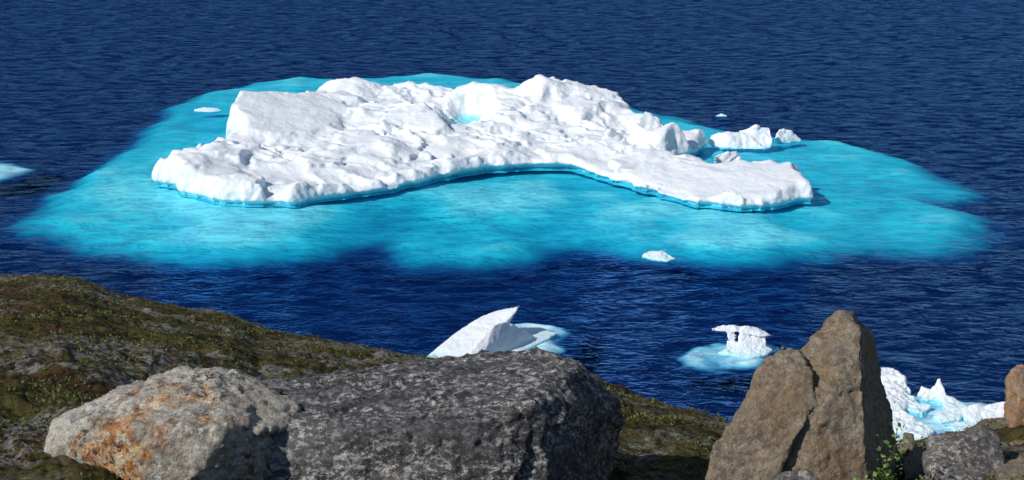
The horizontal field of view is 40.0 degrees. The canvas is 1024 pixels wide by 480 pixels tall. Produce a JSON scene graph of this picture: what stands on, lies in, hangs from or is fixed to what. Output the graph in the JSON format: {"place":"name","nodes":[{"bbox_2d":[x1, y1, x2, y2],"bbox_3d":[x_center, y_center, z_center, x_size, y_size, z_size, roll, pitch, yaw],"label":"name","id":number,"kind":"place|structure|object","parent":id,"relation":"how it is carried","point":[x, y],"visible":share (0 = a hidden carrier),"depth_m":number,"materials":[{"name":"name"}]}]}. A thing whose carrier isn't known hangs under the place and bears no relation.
{"place":"outdoors","nodes":[
{"label":"outdoors","id":0,"kind":"place"},
{"bbox_2d":[0,274,1023,479],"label":"hillside ground","id":1,"kind":"structure","parent":0,"point":[37,462],"depth_m":17.27,"materials":[{"name":"green plant"}]},
{"bbox_2d":[0,275,13,281],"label":"stone","id":2,"kind":"object","parent":1,"relation":"on","point":[2,278],"visible":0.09,"depth_m":26.85,"materials":[{"name":"stone"}]},
{"bbox_2d":[44,365,302,479],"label":"boulder","id":3,"kind":"object","parent":1,"relation":"on","point":[213,422],"visible":0.79,"depth_m":11.22,"materials":[{"name":"stone"}]},
{"bbox_2d":[250,344,625,479],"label":"boulder","id":4,"kind":"object","parent":1,"relation":"on","point":[474,412],"visible":0.85,"depth_m":11.72,"materials":[{"name":"stone"}]},
{"bbox_2d":[0,271,1023,479],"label":"ground cover","id":5,"kind":"object","parent":1,"relation":"on","point":[22,423],"visible":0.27,"depth_m":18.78,"materials":[{"name":"green plant"}]},
{"bbox_2d":[770,469,817,479],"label":"stone","id":6,"kind":"object","parent":1,"relation":"on","point":[804,474],"visible":1,"depth_m":11.07,"materials":[{"name":"grey stone"}]},
{"bbox_2d":[704,311,899,479],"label":"standing boulder","id":7,"kind":"object","parent":1,"relation":"on","point":[818,406],"visible":0.94,"depth_m":11.91,"materials":[{"name":"brown stone"}]},
{"bbox_2d":[853,466,901,479],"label":"willow shrub","id":8,"kind":"object","parent":1,"relation":"on","point":[875,473],"visible":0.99,"depth_m":11.25,"materials":[{"name":"green plant"}]},
{"bbox_2d":[876,421,908,479],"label":"willow sprig","id":9,"kind":"object","parent":1,"relation":"on","point":[888,473],"visible":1,"depth_m":11.18,"materials":[{"name":"green plant"}]},
{"bbox_2d":[897,433,915,457],"bbox_3d":[4.317,2.276,15.371,0.222,0.362,0.866,5,18,17],"label":"stone","id":10,"kind":"object","parent":1,"relation":"on","point":[909,446],"visible":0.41,"depth_m":15.09,"materials":[{"name":"brown stone"}]},
{"bbox_2d":[899,446,924,479],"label":"stone","id":11,"kind":"object","parent":1,"relation":"on","point":[912,464],"visible":0.55,"depth_m":13.40,"materials":[{"name":"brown stone"}]},
{"bbox_2d":[920,427,1004,479],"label":"boulder","id":12,"kind":"object","parent":1,"relation":"on","point":[973,453],"visible":0.89,"depth_m":11.85,"materials":[{"name":"grey stone"}]},
{"bbox_2d":[965,417,1007,430],"bbox_3d":[5.773,2.314,16.436,0.893,0.492,1.754,7,18,22],"label":"stone","id":13,"kind":"object","parent":1,"relation":"on","point":[1000,420],"visible":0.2,"depth_m":16.58,"materials":[{"name":"stone"}]},
{"bbox_2d":[995,457,1023,479],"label":"stone","id":14,"kind":"object","parent":1,"relation":"on","point":[1011,468],"visible":0.98,"depth_m":11.39,"materials":[{"name":"brown stone"}]},
{"bbox_2d":[1004,363,1023,427],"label":"boulder","id":15,"kind":"object","parent":1,"relation":"on","point":[1014,407],"visible":0.79,"depth_m":14.94,"materials":[{"name":"stone"}]},
{"bbox_2d":[1009,440,1023,445],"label":"stone","id":16,"kind":"object","parent":1,"relation":"on","point":[1017,442],"visible":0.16,"depth_m":13.57,"materials":[{"name":"stone"}]},
{"bbox_2d":[0,0,1023,433],"bbox_3d":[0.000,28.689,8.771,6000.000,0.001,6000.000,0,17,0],"label":"water","id":17,"kind":"structure","parent":0,"point":[554,174],"depth_m":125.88,"materials":[{"name":"blue liquid"}]},
{"bbox_2d":[0,160,49,185],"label":"ice floe","id":18,"kind":"object","parent":17,"relation":"on","point":[11,178],"visible":1,"depth_m":123.02,"materials":[{"name":"white ice"}]},
{"bbox_2d":[194,107,221,112],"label":"ice floe","id":19,"kind":"object","parent":17,"relation":"on","point":[205,109],"visible":1,"depth_m":146.55,"materials":[{"name":"white ice"}]},
{"bbox_2d":[422,307,584,358],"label":"leaning ice fin","id":20,"kind":"object","parent":17,"relation":"on","point":[495,331],"visible":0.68,"depth_m":82.27,"materials":[{"name":"white ice"}]},
{"bbox_2d":[0,72,1023,285],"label":"iceberg","id":21,"kind":"object","parent":17,"relation":"on","point":[333,147],"visible":0.98,"depth_m":114.39,"materials":[{"name":"ice"}]},
{"bbox_2d":[642,251,675,262],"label":"ice floe","id":22,"kind":"object","parent":17,"relation":"on","point":[660,256],"visible":1,"depth_m":98.42,"materials":[{"name":"white ice"}]},
{"bbox_2d":[664,325,790,378],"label":"arched ice floe","id":23,"kind":"object","parent":17,"relation":"on","point":[748,349],"visible":0.96,"depth_m":81.10,"materials":[{"name":"white ice"}]},
{"bbox_2d":[714,151,740,162],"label":"ice floe","id":24,"kind":"object","parent":17,"relation":"on","point":[729,156],"visible":0.41,"depth_m":121.27,"materials":[{"name":"white ice"}]},
{"bbox_2d":[709,127,771,149],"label":"ice floe","id":25,"kind":"object","parent":17,"relation":"on","point":[756,138],"visible":1,"depth_m":130.88,"materials":[{"name":"white ice"}]},
{"bbox_2d":[775,128,800,144],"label":"ice floe","id":26,"kind":"object","parent":17,"relation":"on","point":[784,137],"visible":1,"depth_m":132.65,"materials":[{"name":"white ice"}]},
{"bbox_2d":[880,366,1005,439],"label":"stranded ice floe","id":27,"kind":"object","parent":17,"relation":"on","point":[906,407],"visible":0.38,"depth_m":73.65,"materials":[{"name":"white ice"}]},
{"bbox_2d":[917,380,1006,431],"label":"jagged ice floe","id":28,"kind":"object","parent":17,"relation":"on","point":[960,415],"visible":0.64,"depth_m":72.61,"materials":[{"name":"white ice"}]}
]}

